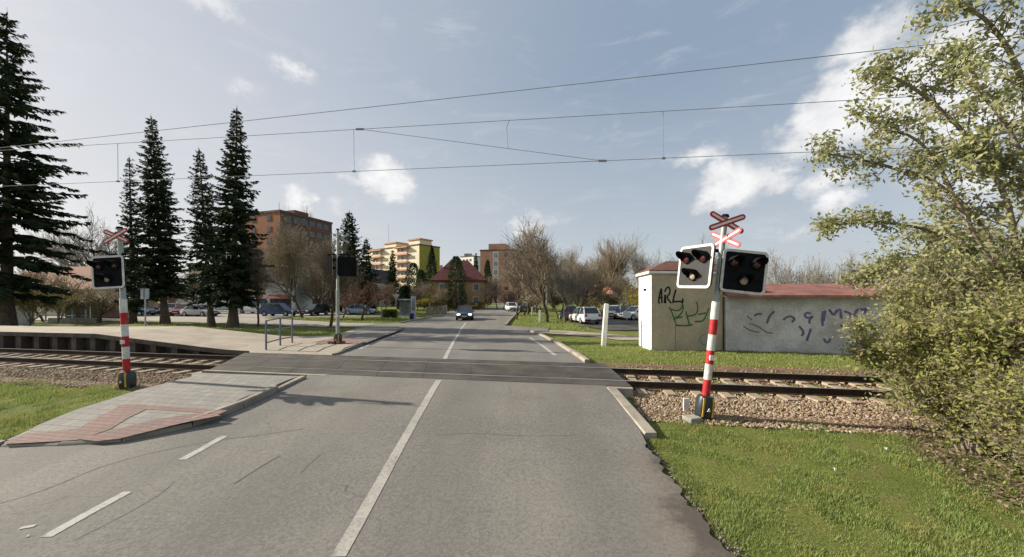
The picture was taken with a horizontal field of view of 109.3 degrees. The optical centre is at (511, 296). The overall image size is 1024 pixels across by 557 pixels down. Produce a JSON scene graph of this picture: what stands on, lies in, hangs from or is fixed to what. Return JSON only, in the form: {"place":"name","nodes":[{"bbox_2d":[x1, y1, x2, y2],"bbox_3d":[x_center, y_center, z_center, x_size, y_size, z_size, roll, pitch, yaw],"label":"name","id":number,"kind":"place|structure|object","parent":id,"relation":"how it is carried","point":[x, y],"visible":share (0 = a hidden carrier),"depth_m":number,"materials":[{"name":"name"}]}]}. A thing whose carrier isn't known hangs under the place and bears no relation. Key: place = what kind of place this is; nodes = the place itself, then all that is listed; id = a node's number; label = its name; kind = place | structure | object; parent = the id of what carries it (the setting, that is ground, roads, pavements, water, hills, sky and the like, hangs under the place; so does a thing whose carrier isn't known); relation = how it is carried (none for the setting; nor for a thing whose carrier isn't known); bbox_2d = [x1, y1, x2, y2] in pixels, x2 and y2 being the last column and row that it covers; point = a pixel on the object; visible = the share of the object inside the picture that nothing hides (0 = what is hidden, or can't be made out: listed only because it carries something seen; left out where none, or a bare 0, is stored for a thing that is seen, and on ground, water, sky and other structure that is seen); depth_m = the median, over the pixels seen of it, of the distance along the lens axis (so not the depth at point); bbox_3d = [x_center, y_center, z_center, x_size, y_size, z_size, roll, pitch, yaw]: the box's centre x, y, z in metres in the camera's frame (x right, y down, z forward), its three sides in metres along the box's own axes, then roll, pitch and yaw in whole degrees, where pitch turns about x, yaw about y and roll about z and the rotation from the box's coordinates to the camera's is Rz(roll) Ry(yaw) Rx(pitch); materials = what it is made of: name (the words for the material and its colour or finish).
{"place":"outdoors","nodes":[
{"label":"outdoors","id":0,"kind":"place"},
{"bbox_2d":[0,373,298,446],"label":"pavement","id":1,"kind":"structure","parent":0,"point":[206,390],"depth_m":7.51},
{"bbox_2d":[4,407,145,443],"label":"tactile paving","id":2,"kind":"structure","parent":1,"relation":"on","point":[110,419],"depth_m":6.22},
{"bbox_2d":[80,414,218,440],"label":"tactile paving","id":3,"kind":"structure","parent":1,"relation":"on","point":[139,428],"depth_m":6.25,"materials":[{"name":"concrete"}]},
{"bbox_2d":[117,404,226,413],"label":"tactile paving","id":4,"kind":"structure","parent":1,"relation":"on","point":[170,408],"depth_m":6.97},
{"bbox_2d":[35,313,375,326],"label":"side road","id":5,"kind":"structure","parent":0,"point":[200,319],"depth_m":36.38,"materials":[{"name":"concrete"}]},
{"bbox_2d":[179,304,220,316],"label":"car","id":6,"kind":"object","parent":5,"relation":"on","point":[187,310],"visible":0.7,"depth_m":44.41,"materials":[{"name":"silver paint"}]},
{"bbox_2d":[249,327,398,356],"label":"pavement","id":7,"kind":"structure","parent":0,"point":[313,348],"depth_m":13.86,"materials":[{"name":"concrete"}]},
{"bbox_2d":[265,317,292,349],"bbox_3d":[-9.219,1.453,14.487,0.133,1.206,2.218,0,0,-9],"label":"tubular railing","id":8,"kind":"object","parent":7,"relation":"on","point":[280,338],"visible":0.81,"depth_m":14.33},
{"bbox_2d":[327,228,356,343],"bbox_3d":[-7.449,-0.289,15.550,1.300,5.150,0.766,0,0,0],"label":"signal mast","id":9,"kind":"object","parent":7,"relation":"on","point":[346,266],"visible":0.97,"depth_m":15.40,"materials":[{"name":"metal"}]},
{"bbox_2d":[347,329,401,342],"bbox_3d":[-8.654,2.228,21.106,2.918,0.390,11.075,0,0,-8],"label":"mouth patch","id":10,"kind":"object","parent":7,"relation":"on","point":[363,335],"visible":0.78,"depth_m":22.30,"materials":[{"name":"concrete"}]},
{"bbox_2d":[0,304,736,556],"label":"road","id":11,"kind":"structure","parent":0,"point":[594,480],"depth_m":4.83,"materials":[{"name":"asphalt"}]},
{"bbox_2d":[41,492,130,536],"bbox_3d":[-4.808,2.463,4.139,0.129,0.037,0.800,0,0,0],"label":"lane line","id":12,"kind":"object","parent":11,"relation":"on","point":[62,527],"visible":1,"depth_m":4.08,"materials":[{"name":"white paint"}]},
{"bbox_2d":[1,376,305,446],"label":"kerb","id":13,"kind":"structure","parent":11,"relation":"on","point":[233,407],"depth_m":6.49,"materials":[{"name":"concrete"}]},
{"bbox_2d":[178,436,226,459],"bbox_3d":[-4.855,2.379,5.728,0.132,0.061,0.758,0,0,2],"label":"lane line","id":14,"kind":"object","parent":11,"relation":"on","point":[198,450],"visible":1,"depth_m":5.70,"materials":[{"name":"white paint"}]},
{"bbox_2d":[332,327,403,354],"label":"kerb","id":15,"kind":"structure","parent":11,"relation":"on","point":[356,345],"depth_m":15.38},
{"bbox_2d":[330,380,441,556],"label":"lane line","id":16,"kind":"object","parent":11,"relation":"on","point":[344,545],"visible":1,"depth_m":4.59,"materials":[{"name":"white paint"}]},
{"bbox_2d":[455,306,474,319],"bbox_3d":[-5.053,1.773,39.143,2.070,1.445,4.578,0,0,-5],"label":"car","id":17,"kind":"object","parent":11,"relation":"on","point":[465,311],"visible":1,"depth_m":37.73,"materials":[{"name":"blue paint"}]},
{"bbox_2d":[528,330,589,362],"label":"kerb","id":18,"kind":"structure","parent":11,"relation":"on","point":[583,358],"depth_m":14.53,"materials":[{"name":"concrete"}]},
{"bbox_2d":[607,387,656,439],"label":"kerb","id":19,"kind":"structure","parent":11,"relation":"on","point":[646,429],"depth_m":6.52,"materials":[{"name":"concrete"}]},
{"bbox_2d":[0,93,1009,186],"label":"catenary line","id":20,"kind":"object","parent":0,"point":[663,157],"visible":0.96,"depth_m":9.93,"materials":[{"name":"metal"}]},
{"bbox_2d":[0,34,1020,147],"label":"feeder wire","id":21,"kind":"object","parent":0,"point":[516,90],"visible":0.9,"depth_m":10.39,"materials":[{"name":"metal"}]},
{"bbox_2d":[0,298,1023,556],"bbox_3d":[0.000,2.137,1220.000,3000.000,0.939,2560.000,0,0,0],"label":"ground","id":22,"kind":"structure","parent":0,"point":[738,476],"depth_m":4.85,"materials":[{"name":"plant"}]},
{"bbox_2d":[14,267,68,321],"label":"bare tree","id":23,"kind":"object","parent":22,"relation":"on","point":[35,276],"visible":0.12,"depth_m":35.94,"materials":[{"name":"brown plant"}]},
{"bbox_2d":[14,282,86,325],"bbox_3d":[-39.245,0.477,30.098,6.106,4.152,4.959,0,0,18],"label":"spring shrub","id":24,"kind":"object","parent":22,"relation":"on","point":[29,305],"visible":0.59,"depth_m":29.73,"materials":[{"name":"green plant"}]},
{"bbox_2d":[0,12,110,325],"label":"spruce tree","id":25,"kind":"object","parent":22,"relation":"on","point":[25,207],"visible":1,"depth_m":27.11,"materials":[{"name":"green plant"}]},
{"bbox_2d":[31,282,108,322],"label":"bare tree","id":26,"kind":"object","parent":22,"relation":"on","point":[72,304],"visible":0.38,"depth_m":34.33,"materials":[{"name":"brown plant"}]},
{"bbox_2d":[45,301,99,320],"bbox_3d":[-46.351,1.559,38.551,4.122,1.981,2.000,0,0,-4],"label":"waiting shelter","id":27,"kind":"object","parent":22,"relation":"on","point":[86,314],"visible":0.26,"depth_m":39.29,"materials":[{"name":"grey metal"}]},
{"bbox_2d":[48,318,97,322],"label":"wall","id":28,"kind":"structure","parent":22,"relation":"on","point":[74,320],"depth_m":34.74,"materials":[{"name":"grey concrete"}]},
{"bbox_2d":[15,204,133,266],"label":"bare tree","id":29,"kind":"object","parent":22,"relation":"on","point":[81,256],"visible":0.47,"depth_m":60.86,"materials":[{"name":"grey plant"}]},
{"bbox_2d":[39,272,109,317],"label":"bare tree","id":30,"kind":"object","parent":22,"relation":"on","point":[73,291],"visible":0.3,"depth_m":37.20,"materials":[{"name":"brown plant"}]},
{"bbox_2d":[17,266,157,315],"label":"station house","id":31,"kind":"structure","parent":22,"relation":"on","point":[82,270],"depth_m":47.79,"materials":[{"name":"brown tile"}]},
{"bbox_2d":[67,286,119,322],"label":"bare tree","id":32,"kind":"object","parent":22,"relation":"on","point":[100,304],"visible":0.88,"depth_m":34.76,"materials":[{"name":"brown plant"}]},
{"bbox_2d":[0,348,230,388],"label":"ballast bed","id":33,"kind":"object","parent":22,"relation":"on","point":[74,381],"visible":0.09,"depth_m":9.66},
{"bbox_2d":[86,226,136,389],"bbox_3d":[-9.752,0.402,8.784,0.932,4.224,0.471,0,0,-16],"label":"signal mast","id":34,"kind":"object","parent":33,"relation":"on","point":[108,271],"visible":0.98,"depth_m":8.84,"materials":[{"name":"metal"}]},
{"bbox_2d":[0,348,951,405],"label":"railway track","id":35,"kind":"structure","parent":33,"relation":"on","point":[785,391],"depth_m":9.73,"materials":[{"name":"steel"},{"name":"metal"}]},
{"bbox_2d":[110,157,148,323],"bbox_3d":[-35.313,-5.222,33.866,2.860,15.859,3.044,0,0,-27],"label":"spruce tree","id":36,"kind":"object","parent":22,"relation":"on","point":[134,309],"visible":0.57,"depth_m":33.62,"materials":[{"name":"green plant"}]},
{"bbox_2d":[122,116,196,324],"bbox_3d":[-31.931,-6.985,33.010,5.148,19.424,5.254,0,0,-38],"label":"spruce tree","id":37,"kind":"object","parent":22,"relation":"on","point":[160,284],"visible":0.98,"depth_m":32.67,"materials":[{"name":"green plant"}]},
{"bbox_2d":[0,326,324,354],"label":"station platform","id":38,"kind":"structure","parent":22,"relation":"on","point":[179,339],"depth_m":14.99,"materials":[{"name":"concrete"}]},
{"bbox_2d":[149,268,212,303],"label":"bare tree","id":39,"kind":"object","parent":22,"relation":"on","point":[192,286],"visible":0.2,"depth_m":53.51,"materials":[{"name":"brown plant"}]},
{"bbox_2d":[173,148,222,327],"bbox_3d":[-25.053,-4.783,29.708,4.360,14.996,3.609,-4,0,0],"label":"spruce tree","id":40,"kind":"object","parent":22,"relation":"on","point":[203,200],"visible":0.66,"depth_m":29.36,"materials":[{"name":"green plant"}]},
{"bbox_2d":[187,108,274,328],"bbox_3d":[-22.011,-6.278,29.026,5.384,17.959,5.364,1,0,0],"label":"spruce tree","id":41,"kind":"object","parent":22,"relation":"on","point":[231,296],"visible":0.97,"depth_m":28.43,"materials":[{"name":"green plant"}]},
{"bbox_2d":[236,240,276,326],"bbox_3d":[-20.978,-1.105,29.460,3.200,7.499,3.020,0,0,-25],"label":"bare tree","id":42,"kind":"object","parent":22,"relation":"on","point":[262,279],"visible":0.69,"depth_m":29.43,"materials":[{"name":"brown plant"}]},
{"bbox_2d":[174,310,345,317],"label":"forecourt","id":43,"kind":"structure","parent":22,"relation":"on","point":[224,313],"depth_m":49.12,"materials":[{"name":"concrete"}]},
{"bbox_2d":[259,303,296,315],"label":"car","id":44,"kind":"object","parent":43,"relation":"on","point":[273,309],"visible":0.78,"depth_m":44.96,"materials":[{"name":"blue paint"}]},
{"bbox_2d":[297,304,330,315],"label":"car","id":45,"kind":"object","parent":43,"relation":"on","point":[311,309],"visible":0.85,"depth_m":47.21,"materials":[{"name":"black paint"}]},
{"bbox_2d":[249,213,318,317],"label":"bare tree","id":46,"kind":"object","parent":22,"relation":"on","point":[291,260],"visible":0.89,"depth_m":40.94,"materials":[{"name":"brown plant"}]},
{"bbox_2d":[263,268,311,309],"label":"corner shop","id":47,"kind":"structure","parent":22,"relation":"on","point":[278,298],"depth_m":57.01},
{"bbox_2d":[259,219,315,293],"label":"bare tree","id":48,"kind":"object","parent":22,"relation":"on","point":[272,245],"visible":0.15,"depth_m":56.15,"materials":[{"name":"brown plant"}]},
{"bbox_2d":[245,209,332,304],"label":"apartment block","id":49,"kind":"structure","parent":22,"relation":"on","point":[266,221],"depth_m":96.14,"materials":[{"name":"brick"}]},
{"bbox_2d":[293,262,329,303],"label":"bare tree","id":50,"kind":"object","parent":22,"relation":"on","point":[311,293],"visible":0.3,"depth_m":58.86,"materials":[{"name":"brown plant"}]},
{"bbox_2d":[294,228,367,327],"bbox_3d":[-14.001,-1.268,27.990,5.460,7.860,4.443,0,0,-10],"label":"bare tree","id":51,"kind":"object","parent":22,"relation":"on","point":[331,279],"visible":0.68,"depth_m":28.14,"materials":[{"name":"brown plant"}]},
{"bbox_2d":[304,234,364,314],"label":"bare tree","id":52,"kind":"object","parent":22,"relation":"on","point":[327,289],"visible":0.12,"depth_m":48.30,"materials":[{"name":"brown plant"}]},
{"bbox_2d":[331,289,368,317],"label":"bare tree","id":53,"kind":"object","parent":22,"relation":"on","point":[347,303],"visible":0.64,"depth_m":42.44,"materials":[{"name":"brown plant"}]},
{"bbox_2d":[327,211,373,311],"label":"fir tree","id":54,"kind":"object","parent":22,"relation":"on","point":[350,229],"visible":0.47,"depth_m":51.65,"materials":[{"name":"green plant"}]},
{"bbox_2d":[299,315,420,317],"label":"parking strip","id":55,"kind":"object","parent":22,"relation":"on","point":[360,315],"visible":0.5,"depth_m":44.98,"materials":[{"name":"asphalt"}]},
{"bbox_2d":[342,304,378,314],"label":"car","id":56,"kind":"object","parent":55,"relation":"on","point":[356,308],"visible":0.74,"depth_m":48.53,"materials":[{"name":"blue paint"}]},
{"bbox_2d":[329,277,402,320],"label":"bare tree","id":57,"kind":"object","parent":22,"relation":"on","point":[379,297],"visible":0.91,"depth_m":37.13,"materials":[{"name":"brown plant"}]},
{"bbox_2d":[358,238,382,308],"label":"fir tree","id":58,"kind":"object","parent":22,"relation":"on","point":[370,265],"visible":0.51,"depth_m":55.87,"materials":[{"name":"green plant"}]},
{"bbox_2d":[368,269,396,305],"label":"gabled house","id":59,"kind":"structure","parent":22,"relation":"on","point":[383,275],"depth_m":98.56,"materials":[{"name":"stone"}]},
{"bbox_2d":[383,250,401,305],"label":"fir tree","id":60,"kind":"object","parent":22,"relation":"on","point":[391,276],"visible":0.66,"depth_m":91.65,"materials":[{"name":"green plant"}]},
{"bbox_2d":[367,224,439,294],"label":"apartment block","id":61,"kind":"structure","parent":22,"relation":"on","point":[416,250],"depth_m":143.27,"materials":[{"name":"paint"}]},
{"bbox_2d":[395,285,413,309],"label":"columnar conifer","id":62,"kind":"object","parent":22,"relation":"on","point":[404,291],"visible":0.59,"depth_m":63.30,"materials":[{"name":"green plant"}]},
{"bbox_2d":[402,262,419,290],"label":"leafy tree","id":63,"kind":"object","parent":22,"relation":"on","point":[415,265],"visible":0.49,"depth_m":87.36,"materials":[{"name":"green plant"}]},
{"bbox_2d":[202,353,632,397],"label":"crossing deck","id":64,"kind":"structure","parent":22,"relation":"on","point":[263,361],"depth_m":10.02,"materials":[{"name":"asphalt"}]},
{"bbox_2d":[424,245,437,290],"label":"columnar conifer","id":65,"kind":"object","parent":22,"relation":"on","point":[432,263],"visible":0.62,"depth_m":77.60,"materials":[{"name":"green plant"}]},
{"bbox_2d":[428,288,452,306],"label":"bare tree","id":66,"kind":"object","parent":22,"relation":"on","point":[439,296],"visible":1,"depth_m":62.74,"materials":[{"name":"brown plant"}]},
{"bbox_2d":[445,256,467,308],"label":"columnar conifer","id":67,"kind":"object","parent":22,"relation":"on","point":[453,262],"visible":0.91,"depth_m":68.30,"materials":[{"name":"green plant"}]},
{"bbox_2d":[430,260,487,309],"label":"tiled house","id":68,"kind":"structure","parent":22,"relation":"on","point":[474,279],"depth_m":69.84,"materials":[{"name":"red tile"}]},
{"bbox_2d":[484,260,491,306],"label":"columnar conifer","id":69,"kind":"object","parent":22,"relation":"on","point":[487,270],"visible":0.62,"depth_m":85.57,"materials":[{"name":"green plant"}]},
{"bbox_2d":[478,271,509,308],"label":"bare tree","id":70,"kind":"object","parent":22,"relation":"on","point":[492,287],"visible":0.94,"depth_m":68.32,"materials":[{"name":"brown plant"}]},
{"bbox_2d":[480,244,517,302],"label":"apartment block","id":71,"kind":"structure","parent":22,"relation":"on","point":[490,254],"depth_m":133.97,"materials":[{"name":"brick"}]},
{"bbox_2d":[0,355,1019,440],"bbox_3d":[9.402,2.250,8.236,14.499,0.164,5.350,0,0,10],"label":"ballast bed","id":72,"kind":"object","parent":22,"relation":"on","point":[725,368],"visible":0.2,"depth_m":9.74,"materials":[{"name":"gravel"}]},
{"bbox_2d":[676,211,768,419],"bbox_3d":[3.754,0.481,6.672,1.602,4.065,0.792,6,0,0],"label":"signal mast","id":73,"kind":"object","parent":72,"relation":"on","point":[741,271],"visible":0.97,"depth_m":6.66,"materials":[{"name":"metal"}]},
{"bbox_2d":[493,234,535,319],"bbox_3d":[1.089,-2.204,38.470,5.295,9.788,6.107,0,0,-43],"label":"bare tree","id":74,"kind":"object","parent":22,"relation":"on","point":[518,285],"visible":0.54,"depth_m":38.51,"materials":[{"name":"brown plant"}]},
{"bbox_2d":[499,215,568,322],"bbox_3d":[1.887,-2.464,33.588,7.688,10.287,7.256,0,0,38],"label":"bare tree","id":75,"kind":"object","parent":22,"relation":"on","point":[536,250],"visible":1,"depth_m":32.77,"materials":[{"name":"brown plant"}]},
{"bbox_2d":[527,256,567,318],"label":"bare tree","id":76,"kind":"object","parent":22,"relation":"on","point":[549,293],"visible":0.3,"depth_m":40.43,"materials":[{"name":"brown plant"}]},
{"bbox_2d":[545,258,591,321],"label":"bare tree","id":77,"kind":"object","parent":22,"relation":"on","point":[562,285],"visible":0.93,"depth_m":33.89,"materials":[{"name":"brown plant"}]},
{"bbox_2d":[561,254,599,305],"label":"bare tree","id":78,"kind":"object","parent":22,"relation":"on","point":[578,269],"visible":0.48,"depth_m":47.67,"materials":[{"name":"brown plant"}]},
{"bbox_2d":[556,243,607,309],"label":"bare tree","id":79,"kind":"object","parent":22,"relation":"on","point":[571,257],"visible":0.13,"depth_m":59.13,"materials":[{"name":"brown plant"}]},
{"bbox_2d":[567,258,622,306],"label":"bare tree","id":80,"kind":"object","parent":22,"relation":"on","point":[598,288],"visible":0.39,"depth_m":51.07,"materials":[{"name":"brown plant"}]},
{"bbox_2d":[601,303,608,345],"bbox_3d":[4.384,1.450,17.136,0.200,2.200,0.200,4,0,0],"label":"white post","id":81,"kind":"object","parent":22,"relation":"on","point":[604,326],"visible":0.77,"depth_m":17.04,"materials":[{"name":"concrete"}]},
{"bbox_2d":[582,249,627,306],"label":"bare tree","id":82,"kind":"object","parent":22,"relation":"on","point":[602,273],"visible":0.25,"depth_m":82.53,"materials":[{"name":"brown plant"}]},
{"bbox_2d":[574,312,638,329],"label":"gravel lot","id":83,"kind":"structure","parent":22,"relation":"on","point":[617,323],"depth_m":31.91,"materials":[{"name":"gravel"}]},
{"bbox_2d":[568,307,601,323],"bbox_3d":[6.723,1.748,33.847,2.040,1.495,4.067,0,0,-12],"label":"car","id":84,"kind":"object","parent":83,"relation":"on","point":[581,315],"visible":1,"depth_m":32.30,"materials":[{"name":"white paint"}]},
{"bbox_2d":[616,306,638,319],"bbox_3d":[13.355,1.773,38.899,4.476,1.445,2.040,0,0,-28],"label":"car","id":85,"kind":"object","parent":83,"relation":"on","point":[634,310],"visible":0.39,"depth_m":38.05,"materials":[{"name":"white paint"}]},
{"bbox_2d":[592,232,647,294],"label":"bare tree","id":86,"kind":"object","parent":22,"relation":"on","point":[619,261],"visible":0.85,"depth_m":77.16,"materials":[{"name":"brown plant"}]},
{"bbox_2d":[604,271,638,304],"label":"bare tree","id":87,"kind":"object","parent":22,"relation":"on","point":[622,284],"visible":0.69,"depth_m":62.00,"materials":[{"name":"brown plant"}]},
{"bbox_2d":[619,286,638,305],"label":"spring shrub","id":88,"kind":"object","parent":22,"relation":"on","point":[633,298],"visible":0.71,"depth_m":43.30,"materials":[{"name":"yellow plant"}]},
{"bbox_2d":[621,232,653,305],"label":"bare tree","id":89,"kind":"object","parent":22,"relation":"on","point":[635,264],"visible":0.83,"depth_m":72.36,"materials":[{"name":"brown plant"}]},
{"bbox_2d":[636,261,722,350],"bbox_3d":[7.527,0.460,16.438,4.105,4.080,2.386,0,0,-8],"label":"graffiti hut","id":90,"kind":"object","parent":22,"relation":"on","point":[673,316],"visible":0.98,"depth_m":15.32,"materials":[{"name":"white concrete"}]},
{"bbox_2d":[645,280,649,347],"bbox_3d":[5.861,0.750,15.730,0.030,2.900,0.800,0,0,7],"label":"door","id":91,"kind":"structure","parent":90,"relation":"in","point":[647,282],"depth_m":15.63,"materials":[{"name":"white metal"}]},
{"bbox_2d":[646,441,747,556],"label":"edge gravel","id":92,"kind":"structure","parent":22,"relation":"on","point":[710,518],"depth_m":4.17,"materials":[{"name":"gravel"}]},
{"bbox_2d":[767,247,835,283],"bbox_3d":[25.598,-0.909,32.737,5.486,7.259,5.974,0,0,-42],"label":"bare shrub","id":93,"kind":"object","parent":22,"relation":"on","point":[780,272],"visible":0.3,"depth_m":32.50,"materials":[{"name":"brown plant"}]},
{"bbox_2d":[784,251,834,283],"bbox_3d":[25.024,-0.441,30.549,4.807,6.275,4.231,0,0,-25],"label":"bare shrub","id":94,"kind":"object","parent":22,"relation":"on","point":[817,280],"visible":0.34,"depth_m":29.31,"materials":[{"name":"brown plant"}]},
{"bbox_2d":[723,283,897,354],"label":"building","id":95,"kind":"structure","parent":22,"relation":"on","point":[789,318],"depth_m":14.71,"materials":[{"name":"concrete"}]},
{"bbox_2d":[792,251,868,283],"bbox_3d":[29.960,-0.836,34.616,5.448,7.105,6.299,0,0,-5],"label":"bare shrub","id":96,"kind":"object","parent":22,"relation":"on","point":[841,268],"visible":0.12,"depth_m":33.77,"materials":[{"name":"brown plant"}]},
{"bbox_2d":[801,0,1023,304],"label":"leafy tree","id":97,"kind":"object","parent":22,"relation":"on","point":[995,163],"visible":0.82,"depth_m":6.03,"materials":[{"name":"green plant"}]},
{"bbox_2d":[832,248,1009,417],"bbox_3d":[7.821,0.864,6.595,2.554,3.599,2.832,0,0,0],"label":"leafy bush","id":98,"kind":"object","parent":22,"relation":"on","point":[889,315],"visible":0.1,"depth_m":6.95,"materials":[{"name":"green plant"}]},
{"bbox_2d":[838,263,1023,459],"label":"leafy bush","id":99,"kind":"object","parent":22,"relation":"on","point":[925,343],"visible":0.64,"depth_m":5.33,"materials":[{"name":"green plant"}]},
{"bbox_2d":[841,198,1023,319],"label":"leafy bush","id":100,"kind":"object","parent":22,"relation":"on","point":[907,250],"visible":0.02,"depth_m":8.54,"materials":[{"name":"green plant"}]},
{"bbox_2d":[857,234,1023,435],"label":"leafy bush","id":101,"kind":"object","parent":22,"relation":"on","point":[926,266],"visible":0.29,"depth_m":5.90,"materials":[{"name":"green plant"}]},
{"bbox_2d":[872,415,1023,514],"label":"leaf litter","id":102,"kind":"object","parent":22,"relation":"on","point":[936,452],"visible":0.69,"depth_m":5.09,"materials":[{"name":"plant"}]},
{"bbox_2d":[921,342,1023,494],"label":"leafy bush","id":103,"kind":"object","parent":22,"relation":"on","point":[1011,397],"visible":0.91,"depth_m":4.48,"materials":[{"name":"green plant"}]},
{"bbox_2d":[972,292,1023,434],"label":"leafy bush","id":104,"kind":"object","parent":22,"relation":"on","point":[1014,358],"visible":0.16,"depth_m":4.78,"materials":[{"name":"green plant"}]},
{"bbox_2d":[0,0,1023,287],"label":"sky","id":105,"kind":"structure","parent":0,"point":[112,66],"materials":[{"name":"blue"}]},
{"bbox_2d":[536,330,638,339],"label":"drive path","id":106,"kind":"structure","parent":0,"point":[618,337],"depth_m":23.89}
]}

